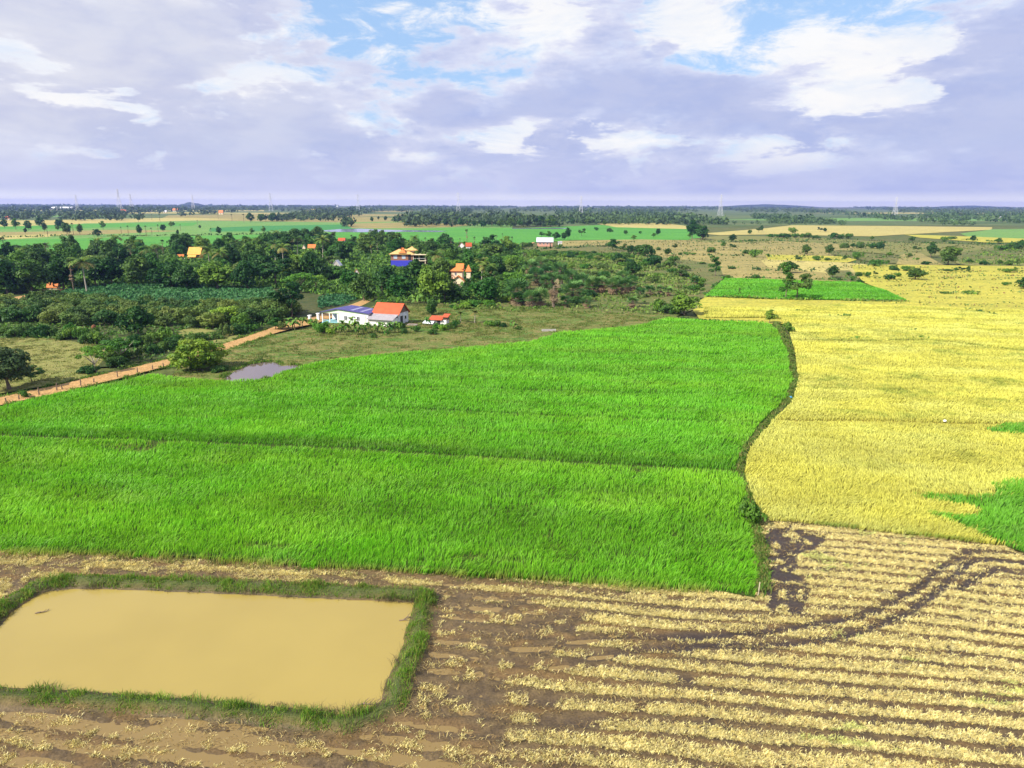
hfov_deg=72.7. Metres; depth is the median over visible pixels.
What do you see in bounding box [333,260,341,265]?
hut
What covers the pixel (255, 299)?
orchard tree
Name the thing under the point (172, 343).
shrub
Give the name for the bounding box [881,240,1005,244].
bund weeds
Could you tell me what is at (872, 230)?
field
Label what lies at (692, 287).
shrub
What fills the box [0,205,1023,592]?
ground
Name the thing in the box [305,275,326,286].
spreading tree
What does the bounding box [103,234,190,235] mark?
bund weeds
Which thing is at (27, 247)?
coconut palm
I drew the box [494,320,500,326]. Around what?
shrub
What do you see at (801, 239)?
bund weeds
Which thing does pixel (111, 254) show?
loose tree
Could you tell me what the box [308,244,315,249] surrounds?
house
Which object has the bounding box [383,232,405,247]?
broadleaf tree
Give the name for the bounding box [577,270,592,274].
spreading tree
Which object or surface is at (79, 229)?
broadleaf tree
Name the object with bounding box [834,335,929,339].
bund weeds
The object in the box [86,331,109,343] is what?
shrub
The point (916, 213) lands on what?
field
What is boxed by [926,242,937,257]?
broadleaf tree
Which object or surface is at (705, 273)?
field
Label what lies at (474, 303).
shrub
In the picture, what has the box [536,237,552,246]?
hall
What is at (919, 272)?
broadleaf tree
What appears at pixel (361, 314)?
house
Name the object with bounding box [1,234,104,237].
bund weeds
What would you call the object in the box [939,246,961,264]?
broadleaf tree
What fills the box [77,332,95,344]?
shrub
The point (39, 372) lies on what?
loose tree
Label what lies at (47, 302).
orchard tree
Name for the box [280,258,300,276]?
broadleaf tree
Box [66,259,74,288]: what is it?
sugar palm
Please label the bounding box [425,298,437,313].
oval tree
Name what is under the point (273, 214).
broadleaf tree
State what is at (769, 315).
broadleaf tree
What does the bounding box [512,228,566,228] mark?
lake
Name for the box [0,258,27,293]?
broadleaf tree
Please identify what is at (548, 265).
fan palm
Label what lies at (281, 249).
coconut palm
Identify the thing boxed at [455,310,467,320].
coconut palm
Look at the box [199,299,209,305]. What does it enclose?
orchard tree
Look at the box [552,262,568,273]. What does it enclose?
fan palm
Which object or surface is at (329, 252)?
broadleaf tree
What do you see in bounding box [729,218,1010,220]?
field
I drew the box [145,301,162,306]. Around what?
orchard tree
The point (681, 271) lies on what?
spreading tree
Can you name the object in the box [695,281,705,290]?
slender tree
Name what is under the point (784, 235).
shrub
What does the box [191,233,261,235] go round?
bund weeds
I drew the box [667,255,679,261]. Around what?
shrub
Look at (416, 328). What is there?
shrub
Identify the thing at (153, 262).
broadleaf tree
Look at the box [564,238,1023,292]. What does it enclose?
dry weeds
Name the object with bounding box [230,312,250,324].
broadleaf tree
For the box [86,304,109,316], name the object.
orchard tree
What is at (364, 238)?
broadleaf tree
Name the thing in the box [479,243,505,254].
broadleaf tree
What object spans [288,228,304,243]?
broadleaf tree
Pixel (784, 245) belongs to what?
field
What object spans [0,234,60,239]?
field
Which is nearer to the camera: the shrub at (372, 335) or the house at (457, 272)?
the shrub at (372, 335)
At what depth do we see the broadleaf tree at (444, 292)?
218.26 m
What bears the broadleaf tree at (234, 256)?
on the field at (308, 302)
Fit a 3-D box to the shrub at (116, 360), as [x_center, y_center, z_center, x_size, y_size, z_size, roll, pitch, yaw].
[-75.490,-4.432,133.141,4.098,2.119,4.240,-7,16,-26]
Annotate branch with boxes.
[357,696,385,704]
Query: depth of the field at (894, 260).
410.97 m
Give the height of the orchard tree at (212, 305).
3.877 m
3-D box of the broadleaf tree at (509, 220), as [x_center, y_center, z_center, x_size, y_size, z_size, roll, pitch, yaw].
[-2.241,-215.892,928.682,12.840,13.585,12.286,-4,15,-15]
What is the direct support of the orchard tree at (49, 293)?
on the field at (308, 302)
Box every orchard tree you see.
[0,293,14,299]
[0,303,11,320]
[0,305,24,321]
[1,299,18,304]
[12,303,26,308]
[15,304,44,321]
[19,297,36,305]
[20,293,36,298]
[29,291,45,297]
[32,298,57,307]
[37,309,62,322]
[38,294,57,305]
[42,289,66,297]
[45,301,72,309]
[47,305,71,311]
[57,311,81,324]
[58,292,85,301]
[65,298,80,306]
[66,306,88,317]
[71,312,93,325]
[77,301,98,305]
[78,297,97,304]
[82,300,106,308]
[83,294,100,299]
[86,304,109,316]
[87,292,108,297]
[88,308,117,324]
[91,294,116,299]
[99,296,114,302]
[103,299,118,305]
[106,305,119,321]
[109,299,131,305]
[109,304,124,317]
[111,295,129,300]
[114,305,132,317]
[123,300,145,307]
[131,296,148,307]
[139,294,154,300]
[144,307,162,324]
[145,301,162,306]
[149,296,170,302]
[153,312,174,325]
[158,303,174,309]
[158,306,180,318]
[167,297,178,306]
[172,307,198,323]
[174,299,187,307]
[180,299,201,307]
[183,315,201,327]
[192,303,209,315]
[196,312,226,327]
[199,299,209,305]
[205,297,223,306]
[207,302,216,308]
[216,298,239,307]
[221,308,244,323]
[236,308,258,321]
[237,298,248,307]
[243,296,268,304]
[245,301,263,308]
[245,307,259,320]
[257,307,278,321]
[260,298,277,309]
[271,301,299,312]
[272,307,287,318]
[274,305,291,315]
[295,303,302,312]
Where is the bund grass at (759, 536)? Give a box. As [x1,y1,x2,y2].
[731,321,802,597]
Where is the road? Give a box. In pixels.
[0,298,371,404]
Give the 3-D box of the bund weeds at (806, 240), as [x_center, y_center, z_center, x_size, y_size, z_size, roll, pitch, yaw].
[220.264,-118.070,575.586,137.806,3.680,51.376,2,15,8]
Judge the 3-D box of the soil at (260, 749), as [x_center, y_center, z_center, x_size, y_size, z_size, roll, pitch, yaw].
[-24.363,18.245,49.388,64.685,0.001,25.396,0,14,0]
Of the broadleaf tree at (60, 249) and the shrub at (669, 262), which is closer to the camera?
the broadleaf tree at (60, 249)
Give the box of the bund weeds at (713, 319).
[678,316,762,321]
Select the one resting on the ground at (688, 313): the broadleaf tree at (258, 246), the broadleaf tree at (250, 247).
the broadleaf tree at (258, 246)
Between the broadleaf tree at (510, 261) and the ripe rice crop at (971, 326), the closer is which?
the ripe rice crop at (971, 326)
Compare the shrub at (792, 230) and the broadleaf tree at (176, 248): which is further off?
the shrub at (792, 230)
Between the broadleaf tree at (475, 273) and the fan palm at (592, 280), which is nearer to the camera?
the fan palm at (592, 280)
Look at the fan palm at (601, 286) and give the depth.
242.48 m
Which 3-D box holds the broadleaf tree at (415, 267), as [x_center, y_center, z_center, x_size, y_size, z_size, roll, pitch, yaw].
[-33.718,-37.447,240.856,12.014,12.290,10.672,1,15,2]
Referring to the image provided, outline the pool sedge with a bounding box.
[218,359,304,382]
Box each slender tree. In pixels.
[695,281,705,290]
[708,255,720,275]
[778,262,793,296]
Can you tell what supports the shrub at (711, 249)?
on the field at (745, 265)
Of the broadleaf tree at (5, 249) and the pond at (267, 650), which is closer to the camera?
the pond at (267, 650)
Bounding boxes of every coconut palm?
[18,245,42,255]
[66,255,95,290]
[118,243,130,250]
[138,244,158,254]
[149,243,163,257]
[198,246,216,261]
[211,247,228,258]
[267,240,282,259]
[273,243,290,257]
[290,235,303,253]
[314,234,329,256]
[365,241,376,252]
[425,249,444,260]
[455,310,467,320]
[467,308,482,321]
[474,257,489,278]
[478,261,497,276]
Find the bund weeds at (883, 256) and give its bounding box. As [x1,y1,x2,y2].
[833,252,914,258]
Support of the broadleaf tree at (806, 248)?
on the field at (745, 265)
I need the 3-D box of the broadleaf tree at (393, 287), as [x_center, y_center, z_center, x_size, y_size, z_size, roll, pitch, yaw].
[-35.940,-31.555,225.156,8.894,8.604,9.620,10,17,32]
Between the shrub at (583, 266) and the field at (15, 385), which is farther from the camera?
the shrub at (583, 266)
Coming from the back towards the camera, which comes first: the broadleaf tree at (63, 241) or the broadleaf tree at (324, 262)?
the broadleaf tree at (63, 241)
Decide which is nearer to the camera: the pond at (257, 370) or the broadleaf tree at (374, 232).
the pond at (257, 370)
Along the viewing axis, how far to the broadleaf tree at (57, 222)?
850.56 m
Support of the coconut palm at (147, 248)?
on the field at (308, 302)
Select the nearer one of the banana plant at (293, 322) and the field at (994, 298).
the banana plant at (293, 322)
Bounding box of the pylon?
[717,194,722,215]
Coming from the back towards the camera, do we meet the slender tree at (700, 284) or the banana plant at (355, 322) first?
the slender tree at (700, 284)
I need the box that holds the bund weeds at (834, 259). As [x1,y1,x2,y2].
[770,254,879,266]
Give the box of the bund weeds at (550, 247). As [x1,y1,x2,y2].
[522,243,622,249]
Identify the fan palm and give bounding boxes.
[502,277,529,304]
[511,291,524,305]
[521,273,535,288]
[522,259,539,274]
[522,290,539,306]
[527,267,544,285]
[532,287,548,305]
[535,256,548,267]
[537,264,552,275]
[538,274,552,283]
[545,263,554,272]
[545,271,559,286]
[547,279,560,306]
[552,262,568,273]
[555,274,569,288]
[560,295,571,306]
[564,268,577,282]
[573,272,589,288]
[573,279,585,293]
[581,295,593,307]
[584,275,599,292]
[595,275,607,292]
[597,271,611,286]
[604,278,621,294]
[613,275,626,290]
[616,270,629,277]
[618,278,632,293]
[626,275,639,290]
[626,295,638,307]
[636,287,644,294]
[645,284,656,295]
[656,285,664,294]
[665,287,672,295]
[691,275,698,284]
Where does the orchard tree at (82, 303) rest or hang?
on the field at (308, 302)
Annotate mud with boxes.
[0,519,1023,767]
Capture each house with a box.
[187,247,204,258]
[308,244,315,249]
[321,305,373,324]
[367,302,409,326]
[390,246,426,265]
[450,263,471,285]
[465,243,471,248]
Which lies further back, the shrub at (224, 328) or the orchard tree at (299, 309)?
the orchard tree at (299, 309)
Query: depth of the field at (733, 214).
1734.11 m
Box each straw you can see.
[0,514,1023,767]
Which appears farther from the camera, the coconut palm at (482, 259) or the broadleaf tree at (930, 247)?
the broadleaf tree at (930, 247)
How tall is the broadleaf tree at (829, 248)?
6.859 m
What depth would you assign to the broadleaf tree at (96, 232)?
633.39 m
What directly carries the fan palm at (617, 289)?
on the field at (648, 299)
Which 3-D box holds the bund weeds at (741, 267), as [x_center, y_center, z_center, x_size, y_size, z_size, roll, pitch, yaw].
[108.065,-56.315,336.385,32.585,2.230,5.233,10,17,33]
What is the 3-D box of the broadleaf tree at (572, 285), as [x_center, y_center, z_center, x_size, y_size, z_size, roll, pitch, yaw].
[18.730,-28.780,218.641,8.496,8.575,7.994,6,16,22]
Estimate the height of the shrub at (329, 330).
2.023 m
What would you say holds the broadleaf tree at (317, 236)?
on the ground at (688, 313)
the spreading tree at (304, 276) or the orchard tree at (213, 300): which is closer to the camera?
the orchard tree at (213, 300)
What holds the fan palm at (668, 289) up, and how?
on the field at (648, 299)
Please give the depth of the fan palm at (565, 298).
208.32 m
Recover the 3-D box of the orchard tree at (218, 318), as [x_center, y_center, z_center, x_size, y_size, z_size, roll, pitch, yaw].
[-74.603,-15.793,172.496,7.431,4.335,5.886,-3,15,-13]
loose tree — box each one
[24,365,45,381]
[93,251,115,260]
[257,258,293,283]
[266,281,303,316]
[348,236,357,245]
[479,234,494,243]
[481,265,503,284]
[502,247,517,255]
[620,244,629,249]
[784,273,813,297]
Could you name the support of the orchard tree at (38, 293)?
on the field at (308, 302)
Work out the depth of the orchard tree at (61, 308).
180.99 m
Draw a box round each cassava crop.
[59,282,274,303]
[317,293,357,308]
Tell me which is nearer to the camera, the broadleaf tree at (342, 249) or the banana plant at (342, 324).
the banana plant at (342, 324)
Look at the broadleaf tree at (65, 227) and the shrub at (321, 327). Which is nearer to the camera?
the shrub at (321, 327)
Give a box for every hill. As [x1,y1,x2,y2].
[180,202,201,205]
[724,204,828,207]
[940,206,994,207]
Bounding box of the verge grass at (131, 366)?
[0,327,274,406]
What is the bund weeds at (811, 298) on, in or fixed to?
on the field at (994, 298)
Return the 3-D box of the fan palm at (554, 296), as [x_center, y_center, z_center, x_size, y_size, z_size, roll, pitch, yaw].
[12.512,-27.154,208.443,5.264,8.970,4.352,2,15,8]
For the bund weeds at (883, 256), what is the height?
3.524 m
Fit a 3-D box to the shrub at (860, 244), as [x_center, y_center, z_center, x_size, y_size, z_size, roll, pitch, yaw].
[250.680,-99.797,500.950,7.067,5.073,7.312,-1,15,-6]
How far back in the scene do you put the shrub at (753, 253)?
409.01 m
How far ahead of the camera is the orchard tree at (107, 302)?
192.67 m
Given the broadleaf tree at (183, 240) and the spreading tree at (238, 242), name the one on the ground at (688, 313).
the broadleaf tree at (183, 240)
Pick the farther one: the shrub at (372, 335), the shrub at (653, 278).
the shrub at (653, 278)
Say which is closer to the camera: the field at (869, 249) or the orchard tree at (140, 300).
the orchard tree at (140, 300)
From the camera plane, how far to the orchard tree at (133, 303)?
190.44 m
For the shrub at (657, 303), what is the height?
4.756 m
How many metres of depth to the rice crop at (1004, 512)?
68.98 m
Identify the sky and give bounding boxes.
[0,0,1023,206]
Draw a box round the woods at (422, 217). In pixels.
[0,205,618,226]
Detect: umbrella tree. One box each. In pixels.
[75,345,115,372]
[92,337,140,353]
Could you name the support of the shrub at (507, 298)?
on the field at (648, 299)
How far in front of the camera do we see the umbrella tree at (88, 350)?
126.03 m
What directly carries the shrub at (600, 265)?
on the field at (648, 299)
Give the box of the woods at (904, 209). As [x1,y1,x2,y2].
[0,203,1023,212]
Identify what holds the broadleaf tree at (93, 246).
on the ground at (688, 313)
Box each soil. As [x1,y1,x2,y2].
[0,575,614,767]
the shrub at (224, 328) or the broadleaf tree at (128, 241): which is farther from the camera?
the broadleaf tree at (128, 241)
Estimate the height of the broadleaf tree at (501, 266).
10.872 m
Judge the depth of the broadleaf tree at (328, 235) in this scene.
414.94 m
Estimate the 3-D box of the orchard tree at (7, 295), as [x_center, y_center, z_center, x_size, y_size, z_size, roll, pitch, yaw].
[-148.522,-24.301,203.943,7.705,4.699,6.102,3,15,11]
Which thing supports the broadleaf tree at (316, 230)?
on the field at (531, 235)
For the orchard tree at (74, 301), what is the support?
on the field at (308, 302)
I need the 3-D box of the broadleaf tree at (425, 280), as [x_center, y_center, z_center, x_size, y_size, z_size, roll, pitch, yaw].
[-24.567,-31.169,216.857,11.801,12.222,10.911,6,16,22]
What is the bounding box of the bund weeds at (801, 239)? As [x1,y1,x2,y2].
[769,237,840,239]
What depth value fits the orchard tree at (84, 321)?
172.70 m
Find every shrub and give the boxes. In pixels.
[0,326,12,336]
[3,326,27,337]
[14,322,33,330]
[17,390,30,396]
[22,326,37,336]
[32,325,52,337]
[45,326,59,336]
[55,330,74,340]
[61,326,77,338]
[62,322,76,330]
[71,327,89,336]
[75,365,100,374]
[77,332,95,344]
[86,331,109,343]
[99,352,110,361]
[105,355,129,367]
[111,350,125,361]
[123,350,133,358]
[126,334,142,347]
[130,347,142,356]
[139,342,150,353]
[140,334,154,344]
[145,343,163,353]
[146,330,170,342]
[156,326,171,334]
[157,340,169,350]
[164,337,179,350]
[170,334,186,338]
[186,332,202,339]
[198,332,214,339]
[206,330,225,338]
[210,364,228,372]
[218,323,233,335]
[227,322,247,334]
[243,324,258,330]
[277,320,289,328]
[307,318,317,326]
[312,322,329,332]
[326,327,335,333]
[369,332,377,337]
[396,321,405,328]
[400,328,407,333]
[410,325,420,331]
[427,329,438,334]
[432,323,443,328]
[438,324,448,329]
[447,322,454,328]
[452,320,460,326]
[458,304,471,309]
[469,300,481,306]
[482,300,492,304]
[483,320,494,325]
[486,302,495,306]
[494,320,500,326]
[501,296,510,301]
[541,283,562,290]
[550,288,569,293]
[555,252,566,256]
[564,296,585,303]
[565,253,576,257]
[578,289,597,296]
[579,263,588,268]
[583,284,599,289]
[595,262,608,268]
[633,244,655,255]
[637,261,647,265]
[644,275,659,281]
[645,254,662,264]
[649,298,665,311]
[658,303,680,313]
[662,260,676,265]
[666,268,676,272]
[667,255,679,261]
[677,265,690,269]
[683,284,700,289]
[691,278,705,284]
[706,247,715,252]
[737,496,767,523]
[748,249,762,256]
[765,234,778,236]
[776,233,791,237]
[782,321,794,333]
[788,227,797,232]
[789,233,799,237]
[804,232,811,237]
[812,256,823,259]
[828,233,838,238]
[839,243,849,247]
[842,233,853,238]
[852,252,864,259]
[854,272,862,275]
[856,242,864,247]
[865,243,876,247]
[868,259,889,265]
[876,241,884,248]
[883,274,895,279]
[901,266,914,270]
[940,236,951,240]
[978,260,990,264]
[994,245,1010,249]
[997,268,1014,272]
[1004,260,1014,264]
[1005,242,1022,248]
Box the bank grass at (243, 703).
[0,570,438,734]
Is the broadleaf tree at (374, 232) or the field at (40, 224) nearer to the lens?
the broadleaf tree at (374, 232)
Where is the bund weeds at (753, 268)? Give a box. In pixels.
[752,266,819,271]
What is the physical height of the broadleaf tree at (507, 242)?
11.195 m
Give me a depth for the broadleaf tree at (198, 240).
423.90 m
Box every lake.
[323,229,441,231]
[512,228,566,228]
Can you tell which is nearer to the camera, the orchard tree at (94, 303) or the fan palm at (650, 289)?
the orchard tree at (94, 303)
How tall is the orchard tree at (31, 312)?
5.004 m
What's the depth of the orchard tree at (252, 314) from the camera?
175.76 m
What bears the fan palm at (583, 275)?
on the field at (648, 299)
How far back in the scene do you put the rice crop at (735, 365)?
84.19 m
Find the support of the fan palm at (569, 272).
on the field at (648, 299)
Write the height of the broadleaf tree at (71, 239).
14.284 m
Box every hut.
[46,283,60,288]
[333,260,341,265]
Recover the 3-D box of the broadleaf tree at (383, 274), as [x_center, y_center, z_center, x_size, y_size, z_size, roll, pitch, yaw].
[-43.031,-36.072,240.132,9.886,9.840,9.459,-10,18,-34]
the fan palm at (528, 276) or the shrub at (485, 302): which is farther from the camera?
the fan palm at (528, 276)
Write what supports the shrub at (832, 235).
on the ground at (688, 313)
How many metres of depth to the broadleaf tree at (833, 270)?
294.70 m
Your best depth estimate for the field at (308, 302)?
184.95 m
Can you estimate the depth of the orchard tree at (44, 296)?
203.84 m
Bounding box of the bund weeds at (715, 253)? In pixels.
[671,253,744,255]
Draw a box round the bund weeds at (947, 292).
[944,291,976,293]
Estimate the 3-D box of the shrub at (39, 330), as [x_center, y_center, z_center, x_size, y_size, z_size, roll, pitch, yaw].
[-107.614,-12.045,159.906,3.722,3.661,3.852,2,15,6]
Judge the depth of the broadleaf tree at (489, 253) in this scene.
354.54 m
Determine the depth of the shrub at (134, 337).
149.10 m
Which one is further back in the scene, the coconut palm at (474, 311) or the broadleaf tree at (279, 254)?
the broadleaf tree at (279, 254)
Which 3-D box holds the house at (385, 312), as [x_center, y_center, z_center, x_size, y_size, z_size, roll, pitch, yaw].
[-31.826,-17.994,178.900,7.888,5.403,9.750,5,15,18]
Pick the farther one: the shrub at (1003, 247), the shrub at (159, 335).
the shrub at (1003, 247)
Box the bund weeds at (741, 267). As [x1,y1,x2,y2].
[708,265,769,270]
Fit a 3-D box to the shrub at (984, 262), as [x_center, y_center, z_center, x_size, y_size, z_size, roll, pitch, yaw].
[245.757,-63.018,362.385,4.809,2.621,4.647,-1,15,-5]
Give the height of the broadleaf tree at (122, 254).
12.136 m
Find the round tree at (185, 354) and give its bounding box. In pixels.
[167,337,228,369]
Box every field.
[0,208,1023,226]
[0,218,229,223]
[0,220,512,239]
[0,222,199,228]
[0,223,82,225]
[0,225,700,250]
[0,230,167,235]
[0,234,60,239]
[0,252,525,366]
[0,338,106,392]
[40,210,263,210]
[75,212,279,213]
[163,214,401,221]
[172,305,685,380]
[176,328,239,342]
[209,224,355,231]
[306,210,405,211]
[347,222,478,227]
[350,214,400,215]
[376,250,703,315]
[527,245,722,297]
[562,239,858,280]
[601,223,686,228]
[689,236,993,255]
[693,265,1023,323]
[708,225,991,235]
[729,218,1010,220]
[760,241,860,252]
[760,259,866,272]
[764,254,856,261]
[824,270,857,281]
[832,251,899,262]
[884,213,983,213]
[896,253,942,264]
[905,234,1023,241]
[953,246,1023,259]
[956,258,1023,265]
[961,229,1023,238]
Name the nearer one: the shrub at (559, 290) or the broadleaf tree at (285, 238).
the shrub at (559, 290)
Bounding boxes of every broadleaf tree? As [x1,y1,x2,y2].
[0,219,7,227]
[0,241,16,255]
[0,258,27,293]
[0,347,31,389]
[4,259,55,290]
[5,250,31,276]
[11,218,20,228]
[23,220,31,229]
[24,243,50,262]
[24,251,47,275]
[34,217,44,224]
[41,222,46,231]
[44,255,81,288]
[47,243,73,258]
[54,219,63,226]
[54,236,68,250]
[60,222,70,232]
[65,234,80,250]
[65,243,82,258]
[76,224,82,232]
[76,248,95,262]
[81,257,107,285]
[88,240,103,254]
[92,229,101,236]
[95,256,124,281]
[98,221,105,227]
[98,239,119,259]
[108,236,120,244]
[110,245,130,263]
[114,305,155,335]
[120,255,151,284]
[124,239,147,256]
[129,242,146,255]
[135,250,146,258]
[136,224,141,232]
[143,253,161,281]
[145,261,180,286]
[160,224,165,230]
[166,232,193,252]
[167,257,182,267]
[169,241,184,254]
[171,264,199,286]
[194,235,211,247]
[197,259,231,287]
[209,238,228,258]
[210,244,242,265]
[215,257,232,267]
[221,235,234,243]
[229,260,262,288]
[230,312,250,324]
[233,243,244,252]
[240,243,261,261]
[241,239,264,254]
[242,237,266,255]
[245,213,254,220]
[248,254,275,277]
[257,214,264,221]
[257,231,271,248]
[267,232,281,242]
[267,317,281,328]
[268,212,277,221]
[268,241,284,255]
[272,242,289,259]
[277,231,293,251]
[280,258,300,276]
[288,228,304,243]
[289,248,318,272]
[295,250,323,275]
[301,228,313,236]
[301,234,313,247]
[310,226,323,236]
[313,232,323,243]
[315,236,336,253]
[317,232,333,243]
[318,257,329,268]
[321,265,344,279]
[323,242,338,255]
[331,241,352,258]
[339,269,358,285]
[348,272,375,300]
[355,232,374,248]
[357,234,377,250]
[369,229,379,240]
[371,266,397,290]
[375,230,386,244]
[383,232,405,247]
[385,274,413,296]
[386,238,404,252]
[399,258,426,288]
[404,241,417,248]
[412,243,427,261]
[416,264,449,297]
[423,238,437,251]
[432,257,455,274]
[433,272,456,301]
[435,237,449,248]
[437,243,461,256]
[440,233,453,243]
[442,248,456,259]
[443,218,448,225]
[448,286,472,300]
[460,249,483,268]
[462,278,473,288]
[464,262,482,278]
[467,277,498,299]
[473,251,493,258]
[479,220,485,226]
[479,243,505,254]
[481,249,490,257]
[482,256,506,275]
[483,253,503,263]
[488,240,503,247]
[496,218,504,226]
[499,236,512,247]
[505,217,514,226]
[505,256,518,269]
[508,240,517,248]
[535,216,544,226]
[545,215,555,226]
[551,232,560,238]
[560,279,585,297]
[565,227,571,236]
[606,239,620,249]
[609,253,626,261]
[624,260,642,274]
[625,245,633,252]
[664,248,671,255]
[671,292,702,314]
[686,220,698,237]
[695,225,708,239]
[729,234,736,240]
[764,309,778,322]
[778,261,800,269]
[801,244,811,253]
[824,244,834,252]
[826,265,839,277]
[906,268,928,279]
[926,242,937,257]
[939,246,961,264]
[1015,277,1023,288]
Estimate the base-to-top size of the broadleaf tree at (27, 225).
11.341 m
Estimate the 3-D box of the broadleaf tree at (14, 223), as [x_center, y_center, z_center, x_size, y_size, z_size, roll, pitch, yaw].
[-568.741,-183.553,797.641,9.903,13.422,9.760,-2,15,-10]
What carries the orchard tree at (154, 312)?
on the field at (308, 302)
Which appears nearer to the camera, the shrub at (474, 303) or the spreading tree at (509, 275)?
the shrub at (474, 303)
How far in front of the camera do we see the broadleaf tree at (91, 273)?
255.30 m
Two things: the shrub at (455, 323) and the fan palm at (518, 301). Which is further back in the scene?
the fan palm at (518, 301)
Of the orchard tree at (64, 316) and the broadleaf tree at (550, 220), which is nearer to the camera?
the orchard tree at (64, 316)
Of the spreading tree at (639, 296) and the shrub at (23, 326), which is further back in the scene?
the spreading tree at (639, 296)
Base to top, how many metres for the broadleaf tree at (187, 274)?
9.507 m
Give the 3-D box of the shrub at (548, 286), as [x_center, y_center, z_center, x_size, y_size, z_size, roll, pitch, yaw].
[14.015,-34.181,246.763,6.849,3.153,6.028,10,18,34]
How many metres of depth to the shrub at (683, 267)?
325.69 m
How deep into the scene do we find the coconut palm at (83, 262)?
236.64 m
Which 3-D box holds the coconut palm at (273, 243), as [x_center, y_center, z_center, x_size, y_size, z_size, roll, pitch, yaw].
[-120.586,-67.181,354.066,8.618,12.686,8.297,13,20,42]
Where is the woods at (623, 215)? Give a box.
[511,208,1023,224]
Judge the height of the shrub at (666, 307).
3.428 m
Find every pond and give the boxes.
[0,589,413,713]
[226,362,297,380]
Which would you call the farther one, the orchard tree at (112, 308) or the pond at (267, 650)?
the orchard tree at (112, 308)
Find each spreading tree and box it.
[210,306,239,322]
[229,240,243,247]
[279,272,317,292]
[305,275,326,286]
[325,255,340,263]
[445,259,467,265]
[501,272,525,281]
[503,255,523,260]
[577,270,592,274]
[623,293,643,302]
[673,270,687,274]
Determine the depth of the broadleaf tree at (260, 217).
1174.19 m
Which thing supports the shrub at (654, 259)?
on the field at (648, 299)
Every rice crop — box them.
[0,316,794,594]
[703,303,1023,546]
[706,277,905,299]
[915,475,1023,550]
[987,421,1023,433]
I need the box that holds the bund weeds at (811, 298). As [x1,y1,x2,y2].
[704,294,908,301]
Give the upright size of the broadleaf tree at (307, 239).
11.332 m
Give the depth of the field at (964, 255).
438.22 m
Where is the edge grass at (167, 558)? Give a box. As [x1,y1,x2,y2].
[2,550,711,593]
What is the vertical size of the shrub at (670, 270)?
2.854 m
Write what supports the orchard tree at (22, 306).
on the field at (308, 302)
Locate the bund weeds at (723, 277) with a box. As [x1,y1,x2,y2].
[703,275,855,294]
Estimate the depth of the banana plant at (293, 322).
171.64 m
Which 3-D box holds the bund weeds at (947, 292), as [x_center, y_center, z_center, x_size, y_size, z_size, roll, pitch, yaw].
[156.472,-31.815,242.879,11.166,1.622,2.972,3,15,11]
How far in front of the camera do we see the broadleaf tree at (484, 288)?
215.67 m
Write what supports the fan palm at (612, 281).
on the field at (648, 299)
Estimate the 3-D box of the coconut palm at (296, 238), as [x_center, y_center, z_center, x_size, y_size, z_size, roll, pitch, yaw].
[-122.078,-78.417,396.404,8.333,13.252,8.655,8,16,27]
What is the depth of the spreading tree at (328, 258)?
334.55 m
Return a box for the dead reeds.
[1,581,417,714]
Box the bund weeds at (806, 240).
[696,239,873,243]
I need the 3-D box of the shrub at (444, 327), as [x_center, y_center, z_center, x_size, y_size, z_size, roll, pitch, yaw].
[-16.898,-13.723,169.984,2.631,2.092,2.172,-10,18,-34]
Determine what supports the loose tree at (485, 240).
on the ground at (688, 313)
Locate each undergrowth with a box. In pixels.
[0,237,525,303]
[0,305,297,367]
[463,250,701,313]
[958,245,1023,265]
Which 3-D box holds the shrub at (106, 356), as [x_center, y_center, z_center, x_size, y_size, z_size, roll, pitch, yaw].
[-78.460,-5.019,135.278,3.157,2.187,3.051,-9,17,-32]
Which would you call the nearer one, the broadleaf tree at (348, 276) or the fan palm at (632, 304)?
the fan palm at (632, 304)
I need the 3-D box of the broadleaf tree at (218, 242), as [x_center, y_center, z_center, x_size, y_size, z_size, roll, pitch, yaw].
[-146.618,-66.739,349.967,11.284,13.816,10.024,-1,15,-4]
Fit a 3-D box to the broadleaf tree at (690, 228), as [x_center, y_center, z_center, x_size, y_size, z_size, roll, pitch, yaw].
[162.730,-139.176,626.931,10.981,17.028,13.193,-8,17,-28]
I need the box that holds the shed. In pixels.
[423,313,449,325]
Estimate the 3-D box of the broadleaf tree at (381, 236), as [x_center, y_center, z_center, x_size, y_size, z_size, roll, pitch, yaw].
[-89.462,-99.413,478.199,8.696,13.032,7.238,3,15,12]
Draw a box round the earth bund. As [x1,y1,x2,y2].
[738,342,794,592]
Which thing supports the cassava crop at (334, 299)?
on the field at (308, 302)
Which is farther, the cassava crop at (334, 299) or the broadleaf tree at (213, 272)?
the broadleaf tree at (213, 272)
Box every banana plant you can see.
[283,317,299,329]
[295,317,307,326]
[339,320,348,332]
[348,316,359,326]
[351,324,363,334]
[359,322,370,332]
[370,322,381,332]
[382,322,394,331]
[384,327,392,336]
[389,321,397,332]
[424,317,430,326]
[509,320,517,328]

